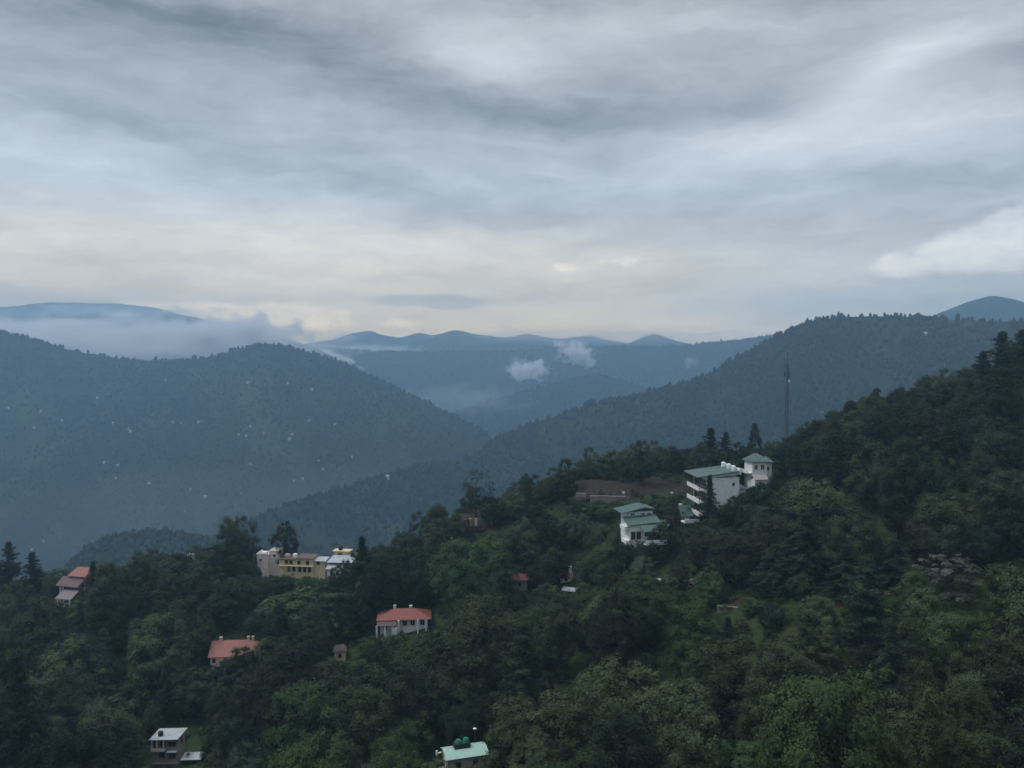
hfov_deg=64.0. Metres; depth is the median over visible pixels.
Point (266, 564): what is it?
white cube house
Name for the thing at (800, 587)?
young tree
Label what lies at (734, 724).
pine tree
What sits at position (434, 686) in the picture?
oak tree
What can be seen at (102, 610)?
tall oak
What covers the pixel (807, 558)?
deodar tree
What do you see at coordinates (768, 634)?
deodar tree
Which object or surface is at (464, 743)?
water tank
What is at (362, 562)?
deodar tree
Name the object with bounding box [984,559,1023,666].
oak tree
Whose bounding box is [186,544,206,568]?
oak tree
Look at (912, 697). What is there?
tall oak
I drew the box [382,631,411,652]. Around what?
young tree
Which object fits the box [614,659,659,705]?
oak tree
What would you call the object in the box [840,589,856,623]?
oak tree
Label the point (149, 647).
oak tree
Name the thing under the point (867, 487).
oak tree
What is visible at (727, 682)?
oak tree
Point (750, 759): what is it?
broadleaf tree
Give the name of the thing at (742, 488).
annex
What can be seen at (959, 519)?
oak tree
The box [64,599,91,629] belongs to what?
broadleaf tree
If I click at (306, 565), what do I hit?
yellow house
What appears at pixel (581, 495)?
retaining wall
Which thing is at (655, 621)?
broadleaf tree
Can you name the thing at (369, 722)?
oak tree
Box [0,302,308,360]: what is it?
distant mountain
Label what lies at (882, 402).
broadleaf tree
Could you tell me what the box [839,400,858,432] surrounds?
pointed oak
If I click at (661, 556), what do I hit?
oak tree
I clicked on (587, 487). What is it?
earth terrace
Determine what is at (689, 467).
pointed oak
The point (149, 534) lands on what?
forest
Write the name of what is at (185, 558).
evergreen oak
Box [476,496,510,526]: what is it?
evergreen oak
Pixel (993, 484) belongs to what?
oak tree
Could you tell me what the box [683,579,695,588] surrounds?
white shed
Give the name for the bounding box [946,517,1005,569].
evergreen oak
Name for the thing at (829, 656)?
pointed oak
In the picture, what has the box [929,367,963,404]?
oak tree
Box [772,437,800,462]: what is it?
evergreen oak
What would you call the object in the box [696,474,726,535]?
deodar tree
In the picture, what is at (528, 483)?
oak tree
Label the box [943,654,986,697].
oak tree
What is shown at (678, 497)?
undergrowth
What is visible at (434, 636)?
evergreen oak
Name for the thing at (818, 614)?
oak tree
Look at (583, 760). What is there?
broadleaf tree
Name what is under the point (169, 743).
window
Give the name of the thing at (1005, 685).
oak tree
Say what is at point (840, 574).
deodar tree
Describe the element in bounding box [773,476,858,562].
oak tree
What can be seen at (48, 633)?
evergreen oak
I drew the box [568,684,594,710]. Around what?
young tree
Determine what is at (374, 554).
forest
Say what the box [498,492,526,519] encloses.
oak tree
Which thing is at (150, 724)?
tall oak
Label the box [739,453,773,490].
lodge
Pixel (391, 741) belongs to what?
broadleaf tree
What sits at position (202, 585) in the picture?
oak tree
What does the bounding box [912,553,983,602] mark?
flowering tree
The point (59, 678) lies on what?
oak tree
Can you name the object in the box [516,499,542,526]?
evergreen oak
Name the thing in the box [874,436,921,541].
tall oak
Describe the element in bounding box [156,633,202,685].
oak tree
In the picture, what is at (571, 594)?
broadleaf tree
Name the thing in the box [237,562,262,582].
evergreen oak
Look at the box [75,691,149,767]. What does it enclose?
oak tree
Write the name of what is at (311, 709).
broadleaf tree
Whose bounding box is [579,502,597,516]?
young tree
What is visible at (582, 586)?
oak tree
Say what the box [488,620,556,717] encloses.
pine tree
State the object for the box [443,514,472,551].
oak tree
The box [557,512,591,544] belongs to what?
oak tree
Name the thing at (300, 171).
sky
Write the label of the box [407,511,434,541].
evergreen oak
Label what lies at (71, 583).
tiered house
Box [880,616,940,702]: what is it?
pointed oak
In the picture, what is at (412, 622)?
window
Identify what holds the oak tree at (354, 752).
on the ground
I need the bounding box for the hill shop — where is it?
[326,548,354,578]
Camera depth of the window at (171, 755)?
182.45 m
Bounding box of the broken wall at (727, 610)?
[717,605,737,612]
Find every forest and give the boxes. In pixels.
[0,329,490,578]
[0,340,1023,767]
[52,525,253,576]
[210,311,1023,558]
[239,334,772,412]
[453,373,652,435]
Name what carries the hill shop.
on the ground
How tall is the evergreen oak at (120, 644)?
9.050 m
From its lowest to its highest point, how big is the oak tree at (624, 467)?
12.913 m
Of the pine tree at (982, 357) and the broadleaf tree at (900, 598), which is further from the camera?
the pine tree at (982, 357)
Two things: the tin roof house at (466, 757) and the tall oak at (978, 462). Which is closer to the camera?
the tin roof house at (466, 757)
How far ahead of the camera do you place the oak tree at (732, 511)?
219.04 m
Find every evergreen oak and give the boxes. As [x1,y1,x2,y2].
[20,625,79,689]
[104,625,134,654]
[165,553,192,576]
[197,664,224,687]
[201,538,241,586]
[203,584,249,629]
[206,714,256,762]
[220,721,265,767]
[223,739,266,767]
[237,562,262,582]
[241,609,292,650]
[243,545,267,565]
[294,602,331,635]
[326,592,371,636]
[346,662,395,700]
[355,560,411,620]
[395,559,443,606]
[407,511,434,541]
[423,626,443,647]
[437,687,484,745]
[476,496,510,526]
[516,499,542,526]
[586,703,666,767]
[614,542,638,572]
[634,652,659,680]
[691,440,732,477]
[730,452,749,479]
[732,488,762,511]
[750,480,780,513]
[757,601,785,630]
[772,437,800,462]
[773,441,828,496]
[789,633,823,661]
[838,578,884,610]
[879,389,899,418]
[881,396,915,431]
[888,430,926,475]
[932,425,984,470]
[933,382,969,407]
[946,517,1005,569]
[967,419,1023,469]
[980,698,1023,767]
[984,375,1023,422]
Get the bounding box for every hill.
[0,334,491,582]
[217,316,1021,569]
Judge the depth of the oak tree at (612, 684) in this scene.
147.27 m
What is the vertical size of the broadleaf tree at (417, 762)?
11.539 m
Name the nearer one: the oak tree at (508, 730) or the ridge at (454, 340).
the oak tree at (508, 730)
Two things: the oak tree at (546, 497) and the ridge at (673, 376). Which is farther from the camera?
the ridge at (673, 376)
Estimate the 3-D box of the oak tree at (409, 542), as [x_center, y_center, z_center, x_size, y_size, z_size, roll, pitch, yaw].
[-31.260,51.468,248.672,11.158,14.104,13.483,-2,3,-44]
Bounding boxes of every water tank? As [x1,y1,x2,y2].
[158,730,162,736]
[453,737,470,749]
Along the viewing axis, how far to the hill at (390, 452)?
1806.22 m
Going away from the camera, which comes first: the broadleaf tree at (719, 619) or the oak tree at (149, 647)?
the broadleaf tree at (719, 619)
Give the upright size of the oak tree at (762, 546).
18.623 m
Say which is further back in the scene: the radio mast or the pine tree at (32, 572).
the radio mast
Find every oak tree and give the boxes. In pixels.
[0,584,22,628]
[0,695,69,754]
[10,594,69,654]
[21,632,112,724]
[40,567,69,595]
[58,684,103,738]
[67,720,121,767]
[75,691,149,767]
[121,610,202,685]
[125,548,171,587]
[125,612,161,657]
[147,556,182,590]
[151,594,223,663]
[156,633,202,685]
[165,663,219,717]
[177,549,225,606]
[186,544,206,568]
[207,579,234,608]
[214,514,261,567]
[219,644,258,686]
[228,573,263,609]
[243,637,326,736]
[245,636,276,676]
[251,576,279,598]
[259,676,331,747]
[268,520,299,564]
[309,662,348,713]
[313,656,344,684]
[321,662,402,765]
[323,738,368,767]
[328,559,354,588]
[358,747,405,767]
[369,634,384,649]
[380,634,406,664]
[382,629,493,738]
[385,530,423,571]
[421,756,457,767]
[426,590,512,689]
[431,547,475,591]
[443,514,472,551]
[480,529,516,565]
[480,687,555,767]
[484,549,520,593]
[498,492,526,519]
[504,516,542,562]
[508,736,561,767]
[517,473,542,503]
[518,545,570,585]
[531,478,557,505]
[531,603,565,643]
[532,512,569,550]
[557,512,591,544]
[564,592,593,645]
[566,652,679,764]
[569,582,598,609]
[572,456,594,480]
[572,586,646,646]
[575,544,600,583]
[577,446,606,478]
[593,449,624,479]
[600,531,620,554]
[613,442,642,478]
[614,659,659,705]
[623,555,653,576]
[631,672,727,749]
[640,527,671,564]
[644,440,666,472]
[644,689,728,767]
[657,514,682,553]
[659,561,690,590]
[660,445,687,474]
[660,574,682,594]
[683,516,726,568]
[687,629,781,726]
[693,562,725,604]
[702,525,762,587]
[722,496,747,524]
[742,502,764,536]
[752,497,799,561]
[756,635,828,704]
[760,440,778,464]
[768,463,794,490]
[773,475,811,518]
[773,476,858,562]
[789,420,817,449]
[792,594,841,638]
[794,669,898,767]
[819,504,885,574]
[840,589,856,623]
[841,439,899,508]
[842,492,869,524]
[845,643,878,699]
[854,689,943,767]
[872,530,891,564]
[889,386,927,413]
[896,583,947,643]
[901,501,960,564]
[905,492,981,567]
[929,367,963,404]
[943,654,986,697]
[957,635,1023,732]
[962,468,1023,526]
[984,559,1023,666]
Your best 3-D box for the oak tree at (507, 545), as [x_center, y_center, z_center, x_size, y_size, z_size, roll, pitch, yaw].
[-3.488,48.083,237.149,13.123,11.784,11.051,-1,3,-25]
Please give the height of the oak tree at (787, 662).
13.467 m
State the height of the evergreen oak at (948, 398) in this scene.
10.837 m
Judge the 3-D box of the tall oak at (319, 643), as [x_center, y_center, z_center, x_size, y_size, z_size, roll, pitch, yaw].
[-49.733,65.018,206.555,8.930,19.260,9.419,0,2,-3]
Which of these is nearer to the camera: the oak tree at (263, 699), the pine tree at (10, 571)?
the oak tree at (263, 699)
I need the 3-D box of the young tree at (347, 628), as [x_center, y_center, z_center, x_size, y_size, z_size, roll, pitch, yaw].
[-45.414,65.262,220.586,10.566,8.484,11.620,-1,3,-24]
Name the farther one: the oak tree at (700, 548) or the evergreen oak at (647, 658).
the oak tree at (700, 548)
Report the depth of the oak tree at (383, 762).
134.47 m
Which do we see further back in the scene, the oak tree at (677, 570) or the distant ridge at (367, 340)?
the distant ridge at (367, 340)
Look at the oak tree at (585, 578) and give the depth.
220.74 m
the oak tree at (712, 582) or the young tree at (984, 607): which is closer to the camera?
the young tree at (984, 607)
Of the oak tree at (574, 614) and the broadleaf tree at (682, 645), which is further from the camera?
the oak tree at (574, 614)
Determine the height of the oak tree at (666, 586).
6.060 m
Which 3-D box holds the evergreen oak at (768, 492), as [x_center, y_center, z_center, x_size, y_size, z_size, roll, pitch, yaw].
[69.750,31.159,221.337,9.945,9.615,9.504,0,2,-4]
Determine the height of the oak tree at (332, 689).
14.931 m
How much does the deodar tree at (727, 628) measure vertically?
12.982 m
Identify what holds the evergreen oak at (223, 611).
on the ground
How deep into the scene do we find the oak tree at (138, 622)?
216.49 m
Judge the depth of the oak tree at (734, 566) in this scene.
189.32 m
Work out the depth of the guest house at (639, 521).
214.53 m
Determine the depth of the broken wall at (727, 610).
182.17 m
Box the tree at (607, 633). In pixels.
[581,573,641,677]
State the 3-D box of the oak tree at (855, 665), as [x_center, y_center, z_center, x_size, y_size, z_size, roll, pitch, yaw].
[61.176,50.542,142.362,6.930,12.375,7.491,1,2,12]
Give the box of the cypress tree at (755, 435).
[746,423,764,453]
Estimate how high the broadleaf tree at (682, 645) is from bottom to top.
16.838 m
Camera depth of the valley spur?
2636.64 m
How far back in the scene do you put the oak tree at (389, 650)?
202.35 m
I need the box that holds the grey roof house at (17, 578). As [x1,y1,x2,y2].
[0,575,23,593]
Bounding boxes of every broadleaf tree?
[4,580,28,597]
[41,576,59,597]
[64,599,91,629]
[259,677,354,767]
[261,728,352,767]
[332,685,384,739]
[346,658,369,688]
[352,637,381,668]
[368,724,410,767]
[377,746,425,767]
[378,714,436,755]
[408,547,435,577]
[424,536,502,615]
[477,590,507,632]
[559,591,579,613]
[572,740,634,767]
[584,541,625,586]
[616,590,677,651]
[661,600,720,673]
[681,660,709,685]
[684,595,713,624]
[688,584,721,610]
[700,614,738,649]
[719,737,774,767]
[753,661,895,767]
[836,395,892,439]
[884,570,933,612]
[909,375,946,406]
[917,608,1006,684]
[946,728,1023,767]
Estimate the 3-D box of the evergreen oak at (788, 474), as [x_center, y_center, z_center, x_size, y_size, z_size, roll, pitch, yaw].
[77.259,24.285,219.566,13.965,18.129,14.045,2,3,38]
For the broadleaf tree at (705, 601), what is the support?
on the ground
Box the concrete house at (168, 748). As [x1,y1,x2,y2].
[148,728,186,767]
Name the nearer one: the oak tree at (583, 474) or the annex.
the annex
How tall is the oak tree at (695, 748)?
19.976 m
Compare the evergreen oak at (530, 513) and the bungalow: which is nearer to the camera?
the bungalow
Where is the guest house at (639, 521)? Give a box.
[613,503,666,568]
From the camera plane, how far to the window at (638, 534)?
213.62 m
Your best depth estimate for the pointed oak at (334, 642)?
213.85 m
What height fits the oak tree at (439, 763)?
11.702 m
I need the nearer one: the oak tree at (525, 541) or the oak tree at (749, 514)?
the oak tree at (749, 514)
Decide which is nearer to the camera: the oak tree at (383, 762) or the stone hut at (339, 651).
the oak tree at (383, 762)
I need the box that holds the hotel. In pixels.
[684,463,740,515]
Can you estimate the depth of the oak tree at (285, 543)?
267.35 m
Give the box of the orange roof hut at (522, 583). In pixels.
[510,574,527,590]
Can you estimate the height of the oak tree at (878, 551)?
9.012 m
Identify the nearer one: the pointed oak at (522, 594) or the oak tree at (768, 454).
the pointed oak at (522, 594)
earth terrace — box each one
[455,509,506,531]
[571,476,673,501]
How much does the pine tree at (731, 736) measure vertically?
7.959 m
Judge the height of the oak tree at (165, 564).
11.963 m
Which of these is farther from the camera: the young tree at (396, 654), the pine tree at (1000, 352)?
the pine tree at (1000, 352)
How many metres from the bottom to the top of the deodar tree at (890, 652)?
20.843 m
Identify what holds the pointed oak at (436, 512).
on the ground
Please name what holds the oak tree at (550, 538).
on the ground
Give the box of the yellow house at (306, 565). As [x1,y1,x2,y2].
[278,553,329,578]
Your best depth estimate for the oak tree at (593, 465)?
258.23 m
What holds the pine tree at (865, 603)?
on the ground
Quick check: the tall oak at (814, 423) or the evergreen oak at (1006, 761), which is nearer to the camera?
the evergreen oak at (1006, 761)
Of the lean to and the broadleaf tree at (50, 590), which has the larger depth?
the broadleaf tree at (50, 590)
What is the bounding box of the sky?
[0,0,1023,344]
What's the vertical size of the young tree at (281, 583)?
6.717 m
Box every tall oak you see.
[46,714,74,767]
[85,560,129,644]
[101,683,121,715]
[141,700,164,744]
[201,748,226,767]
[297,602,332,671]
[529,580,576,681]
[551,458,577,505]
[630,438,654,484]
[653,494,674,524]
[732,656,780,759]
[805,419,836,449]
[857,395,883,440]
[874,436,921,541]
[891,656,941,737]
[892,681,969,767]
[953,366,981,404]
[957,423,1010,502]
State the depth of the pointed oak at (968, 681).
122.41 m
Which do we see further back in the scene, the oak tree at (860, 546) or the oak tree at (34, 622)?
the oak tree at (34, 622)
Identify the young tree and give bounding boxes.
[254,585,331,627]
[272,575,292,592]
[293,576,311,588]
[314,577,333,592]
[318,591,348,612]
[328,609,362,639]
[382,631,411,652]
[391,641,426,680]
[516,608,534,641]
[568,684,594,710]
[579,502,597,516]
[591,504,615,519]
[643,588,674,620]
[739,597,762,616]
[785,573,818,600]
[843,420,869,452]
[978,595,1009,620]
[980,563,1014,594]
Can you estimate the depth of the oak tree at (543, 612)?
189.67 m
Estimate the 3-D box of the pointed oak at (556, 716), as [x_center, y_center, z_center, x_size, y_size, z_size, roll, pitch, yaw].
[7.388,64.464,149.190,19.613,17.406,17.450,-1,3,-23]
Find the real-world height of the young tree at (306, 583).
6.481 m
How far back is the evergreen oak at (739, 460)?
247.71 m
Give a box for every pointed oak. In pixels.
[95,627,115,660]
[149,572,188,617]
[199,710,228,759]
[326,618,337,656]
[416,503,451,558]
[475,612,538,692]
[505,689,592,767]
[515,591,527,610]
[681,451,697,477]
[810,625,847,674]
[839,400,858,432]
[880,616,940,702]
[937,669,1004,764]
[941,685,998,767]
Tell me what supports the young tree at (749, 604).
on the ground
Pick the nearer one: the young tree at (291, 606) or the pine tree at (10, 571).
the young tree at (291, 606)
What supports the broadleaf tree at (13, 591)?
on the ground
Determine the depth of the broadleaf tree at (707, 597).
185.49 m
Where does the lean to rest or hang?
on the ground
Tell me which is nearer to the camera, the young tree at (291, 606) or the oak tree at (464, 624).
the oak tree at (464, 624)
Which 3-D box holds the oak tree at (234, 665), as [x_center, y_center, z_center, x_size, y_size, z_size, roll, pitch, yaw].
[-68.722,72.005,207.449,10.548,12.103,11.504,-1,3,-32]
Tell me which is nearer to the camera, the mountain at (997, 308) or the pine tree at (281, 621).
the pine tree at (281, 621)
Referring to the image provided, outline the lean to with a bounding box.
[180,752,202,765]
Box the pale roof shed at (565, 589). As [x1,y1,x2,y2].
[562,586,578,593]
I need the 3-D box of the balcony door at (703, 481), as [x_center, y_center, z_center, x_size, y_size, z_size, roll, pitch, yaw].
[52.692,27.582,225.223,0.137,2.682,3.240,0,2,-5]
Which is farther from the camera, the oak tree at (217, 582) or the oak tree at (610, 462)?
the oak tree at (610, 462)
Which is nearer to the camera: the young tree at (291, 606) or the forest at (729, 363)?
the young tree at (291, 606)
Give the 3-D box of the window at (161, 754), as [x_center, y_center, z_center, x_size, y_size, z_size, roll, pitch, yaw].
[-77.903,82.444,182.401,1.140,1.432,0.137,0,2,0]
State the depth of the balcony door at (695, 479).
232.23 m
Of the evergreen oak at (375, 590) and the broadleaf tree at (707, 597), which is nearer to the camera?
the broadleaf tree at (707, 597)
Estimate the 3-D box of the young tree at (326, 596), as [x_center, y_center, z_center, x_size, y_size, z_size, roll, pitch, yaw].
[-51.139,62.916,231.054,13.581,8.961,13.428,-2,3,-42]
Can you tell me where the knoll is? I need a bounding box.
[55,532,233,576]
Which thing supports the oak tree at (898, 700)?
on the ground
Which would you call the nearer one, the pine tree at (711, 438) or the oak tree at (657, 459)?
the pine tree at (711, 438)
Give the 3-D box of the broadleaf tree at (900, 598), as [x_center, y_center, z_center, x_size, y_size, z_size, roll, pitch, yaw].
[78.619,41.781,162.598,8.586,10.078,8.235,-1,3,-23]
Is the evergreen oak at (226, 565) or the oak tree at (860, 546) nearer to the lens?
the oak tree at (860, 546)
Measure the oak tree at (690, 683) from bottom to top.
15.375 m
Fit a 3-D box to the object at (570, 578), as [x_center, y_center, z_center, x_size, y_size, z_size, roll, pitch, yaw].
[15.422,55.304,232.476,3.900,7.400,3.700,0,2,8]
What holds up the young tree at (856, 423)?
on the ground
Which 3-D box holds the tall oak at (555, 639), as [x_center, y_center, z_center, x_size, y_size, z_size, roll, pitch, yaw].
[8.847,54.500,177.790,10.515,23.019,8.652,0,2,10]
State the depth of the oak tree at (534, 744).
143.09 m
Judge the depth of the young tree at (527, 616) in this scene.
199.36 m
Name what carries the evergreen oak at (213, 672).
on the ground
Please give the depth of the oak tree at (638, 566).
205.91 m
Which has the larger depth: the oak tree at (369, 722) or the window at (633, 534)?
the window at (633, 534)
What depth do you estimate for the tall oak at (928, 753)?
104.41 m
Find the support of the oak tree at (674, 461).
on the ground
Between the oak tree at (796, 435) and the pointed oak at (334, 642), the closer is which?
the pointed oak at (334, 642)
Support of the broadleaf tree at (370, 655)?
on the ground
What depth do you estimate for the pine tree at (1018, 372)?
225.46 m
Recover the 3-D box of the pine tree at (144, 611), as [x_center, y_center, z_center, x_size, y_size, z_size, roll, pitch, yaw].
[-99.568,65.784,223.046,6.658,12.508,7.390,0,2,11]
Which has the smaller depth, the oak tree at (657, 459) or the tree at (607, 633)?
the tree at (607, 633)
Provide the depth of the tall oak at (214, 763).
153.85 m
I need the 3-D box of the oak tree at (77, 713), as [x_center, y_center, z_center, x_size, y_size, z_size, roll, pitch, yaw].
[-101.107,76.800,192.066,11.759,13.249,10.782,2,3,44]
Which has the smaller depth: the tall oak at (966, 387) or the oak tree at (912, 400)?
the tall oak at (966, 387)
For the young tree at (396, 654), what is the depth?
190.83 m
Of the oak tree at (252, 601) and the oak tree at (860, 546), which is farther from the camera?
the oak tree at (252, 601)
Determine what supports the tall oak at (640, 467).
on the ground
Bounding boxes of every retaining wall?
[576,493,585,501]
[590,495,625,502]
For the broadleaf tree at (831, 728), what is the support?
on the ground
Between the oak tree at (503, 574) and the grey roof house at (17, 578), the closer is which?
the oak tree at (503, 574)
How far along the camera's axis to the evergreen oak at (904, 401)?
231.55 m
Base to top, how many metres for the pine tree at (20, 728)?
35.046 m
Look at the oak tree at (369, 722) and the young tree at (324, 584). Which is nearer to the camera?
the oak tree at (369, 722)
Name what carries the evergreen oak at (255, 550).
on the ground
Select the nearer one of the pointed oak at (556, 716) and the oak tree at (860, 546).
the pointed oak at (556, 716)
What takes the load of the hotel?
on the ground
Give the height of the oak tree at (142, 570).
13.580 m
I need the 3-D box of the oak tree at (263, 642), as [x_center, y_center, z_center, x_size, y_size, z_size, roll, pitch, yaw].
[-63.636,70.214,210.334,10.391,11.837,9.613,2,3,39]
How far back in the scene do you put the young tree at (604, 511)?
237.62 m
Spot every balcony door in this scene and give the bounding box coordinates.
[694,477,697,485]
[694,489,697,497]
[702,479,705,489]
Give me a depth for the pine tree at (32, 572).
269.07 m
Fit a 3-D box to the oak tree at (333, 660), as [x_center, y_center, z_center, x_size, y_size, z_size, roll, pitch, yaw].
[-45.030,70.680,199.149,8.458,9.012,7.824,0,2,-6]
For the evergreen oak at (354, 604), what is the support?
on the ground
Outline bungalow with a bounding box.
[376,605,431,639]
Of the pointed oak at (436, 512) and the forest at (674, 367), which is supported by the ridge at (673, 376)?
the forest at (674, 367)
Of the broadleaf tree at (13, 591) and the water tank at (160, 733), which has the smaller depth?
the water tank at (160, 733)
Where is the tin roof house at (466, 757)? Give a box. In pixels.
[439,742,487,767]
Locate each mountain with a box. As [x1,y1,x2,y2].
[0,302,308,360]
[936,296,1023,321]
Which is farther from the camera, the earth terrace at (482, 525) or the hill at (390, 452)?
the hill at (390, 452)
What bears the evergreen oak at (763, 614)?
on the ground
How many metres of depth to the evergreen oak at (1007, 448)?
193.75 m
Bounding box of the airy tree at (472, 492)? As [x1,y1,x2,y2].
[460,468,495,530]
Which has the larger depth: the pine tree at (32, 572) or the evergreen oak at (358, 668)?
the pine tree at (32, 572)
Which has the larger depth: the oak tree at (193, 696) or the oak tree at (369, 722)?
the oak tree at (193, 696)
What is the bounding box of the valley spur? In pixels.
[454,374,645,438]
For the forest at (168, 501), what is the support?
on the hill at (390, 452)
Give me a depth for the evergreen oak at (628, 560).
211.51 m
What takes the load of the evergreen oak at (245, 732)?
on the ground
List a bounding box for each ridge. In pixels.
[239,335,772,413]
[304,330,626,350]
[371,331,686,351]
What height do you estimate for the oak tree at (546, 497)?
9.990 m
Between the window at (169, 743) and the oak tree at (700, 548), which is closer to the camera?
the window at (169, 743)
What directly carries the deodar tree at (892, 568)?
on the ground
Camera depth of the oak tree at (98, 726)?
161.45 m
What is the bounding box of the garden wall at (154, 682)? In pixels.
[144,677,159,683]
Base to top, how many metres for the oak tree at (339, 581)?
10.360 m
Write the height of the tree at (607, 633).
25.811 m
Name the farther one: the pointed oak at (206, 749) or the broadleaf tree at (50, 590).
the broadleaf tree at (50, 590)
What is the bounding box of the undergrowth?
[0,407,1023,767]
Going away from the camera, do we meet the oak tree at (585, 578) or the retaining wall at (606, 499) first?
the oak tree at (585, 578)
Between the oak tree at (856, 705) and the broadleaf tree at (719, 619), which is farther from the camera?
the broadleaf tree at (719, 619)
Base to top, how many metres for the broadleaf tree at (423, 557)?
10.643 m
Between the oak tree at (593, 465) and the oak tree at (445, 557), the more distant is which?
the oak tree at (593, 465)
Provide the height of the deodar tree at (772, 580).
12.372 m
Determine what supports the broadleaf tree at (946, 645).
on the ground
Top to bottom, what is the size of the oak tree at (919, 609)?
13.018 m
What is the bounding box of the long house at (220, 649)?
[208,636,261,676]
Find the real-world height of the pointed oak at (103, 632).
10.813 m
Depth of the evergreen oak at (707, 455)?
245.32 m
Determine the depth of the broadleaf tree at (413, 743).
161.67 m
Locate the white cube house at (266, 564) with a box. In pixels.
[256,547,283,576]
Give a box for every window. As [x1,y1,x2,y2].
[159,752,164,757]
[168,741,175,745]
[169,753,175,757]
[410,620,414,625]
[473,759,477,765]
[631,532,635,539]
[636,531,640,538]
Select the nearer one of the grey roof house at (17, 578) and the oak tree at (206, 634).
the oak tree at (206, 634)
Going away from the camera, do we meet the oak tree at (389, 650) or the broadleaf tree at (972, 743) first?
the broadleaf tree at (972, 743)
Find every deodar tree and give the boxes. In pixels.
[78,561,101,604]
[341,535,373,594]
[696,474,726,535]
[711,616,742,670]
[738,543,800,595]
[754,614,779,667]
[779,512,832,588]
[814,543,858,600]
[866,619,913,723]
[871,538,917,590]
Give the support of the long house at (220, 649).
on the ground
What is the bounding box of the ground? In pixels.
[0,403,1023,767]
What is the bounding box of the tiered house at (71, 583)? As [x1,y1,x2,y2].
[55,567,90,606]
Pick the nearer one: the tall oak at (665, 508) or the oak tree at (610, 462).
the tall oak at (665, 508)
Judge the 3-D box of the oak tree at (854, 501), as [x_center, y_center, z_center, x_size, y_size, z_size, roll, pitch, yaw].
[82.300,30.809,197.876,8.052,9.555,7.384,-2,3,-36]
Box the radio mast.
[784,356,789,437]
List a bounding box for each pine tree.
[0,541,27,591]
[0,648,60,767]
[18,552,46,591]
[135,603,152,637]
[256,602,302,680]
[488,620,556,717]
[696,428,720,465]
[715,432,734,465]
[717,726,745,767]
[726,701,756,754]
[829,553,898,664]
[969,350,995,391]
[982,331,1017,395]
[997,329,1023,393]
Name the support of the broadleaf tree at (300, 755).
on the ground
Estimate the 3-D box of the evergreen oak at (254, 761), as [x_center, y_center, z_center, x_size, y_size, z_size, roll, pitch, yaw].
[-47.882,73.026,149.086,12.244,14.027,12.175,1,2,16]
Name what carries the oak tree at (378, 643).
on the ground
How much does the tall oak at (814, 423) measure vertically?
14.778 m
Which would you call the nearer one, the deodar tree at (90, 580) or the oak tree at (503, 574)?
the oak tree at (503, 574)
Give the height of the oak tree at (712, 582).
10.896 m
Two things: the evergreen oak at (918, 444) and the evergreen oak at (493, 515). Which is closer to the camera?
the evergreen oak at (918, 444)
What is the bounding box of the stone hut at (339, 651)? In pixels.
[333,644,346,662]
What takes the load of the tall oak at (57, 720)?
on the ground
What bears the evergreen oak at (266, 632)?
on the ground
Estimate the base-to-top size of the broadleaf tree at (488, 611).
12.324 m
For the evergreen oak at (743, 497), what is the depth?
221.94 m
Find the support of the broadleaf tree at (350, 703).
on the ground
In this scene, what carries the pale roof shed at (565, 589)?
on the ground
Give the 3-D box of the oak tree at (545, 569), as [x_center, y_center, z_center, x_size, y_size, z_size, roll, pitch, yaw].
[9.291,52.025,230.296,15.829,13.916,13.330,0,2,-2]
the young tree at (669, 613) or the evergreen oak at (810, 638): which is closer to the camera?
the evergreen oak at (810, 638)
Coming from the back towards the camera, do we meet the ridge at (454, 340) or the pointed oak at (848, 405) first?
the ridge at (454, 340)
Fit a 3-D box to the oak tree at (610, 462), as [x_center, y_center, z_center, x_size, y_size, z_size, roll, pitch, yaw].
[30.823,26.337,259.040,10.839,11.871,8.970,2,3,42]
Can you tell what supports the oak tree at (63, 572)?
on the ground
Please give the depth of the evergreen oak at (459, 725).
163.09 m
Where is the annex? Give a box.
[739,484,746,500]
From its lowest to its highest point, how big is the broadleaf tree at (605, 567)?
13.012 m
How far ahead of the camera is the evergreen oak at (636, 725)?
122.53 m
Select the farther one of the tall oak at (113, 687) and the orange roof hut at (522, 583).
the orange roof hut at (522, 583)
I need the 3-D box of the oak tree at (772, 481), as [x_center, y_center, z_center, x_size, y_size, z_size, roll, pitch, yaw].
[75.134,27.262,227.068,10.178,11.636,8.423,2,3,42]
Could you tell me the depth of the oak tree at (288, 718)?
174.80 m

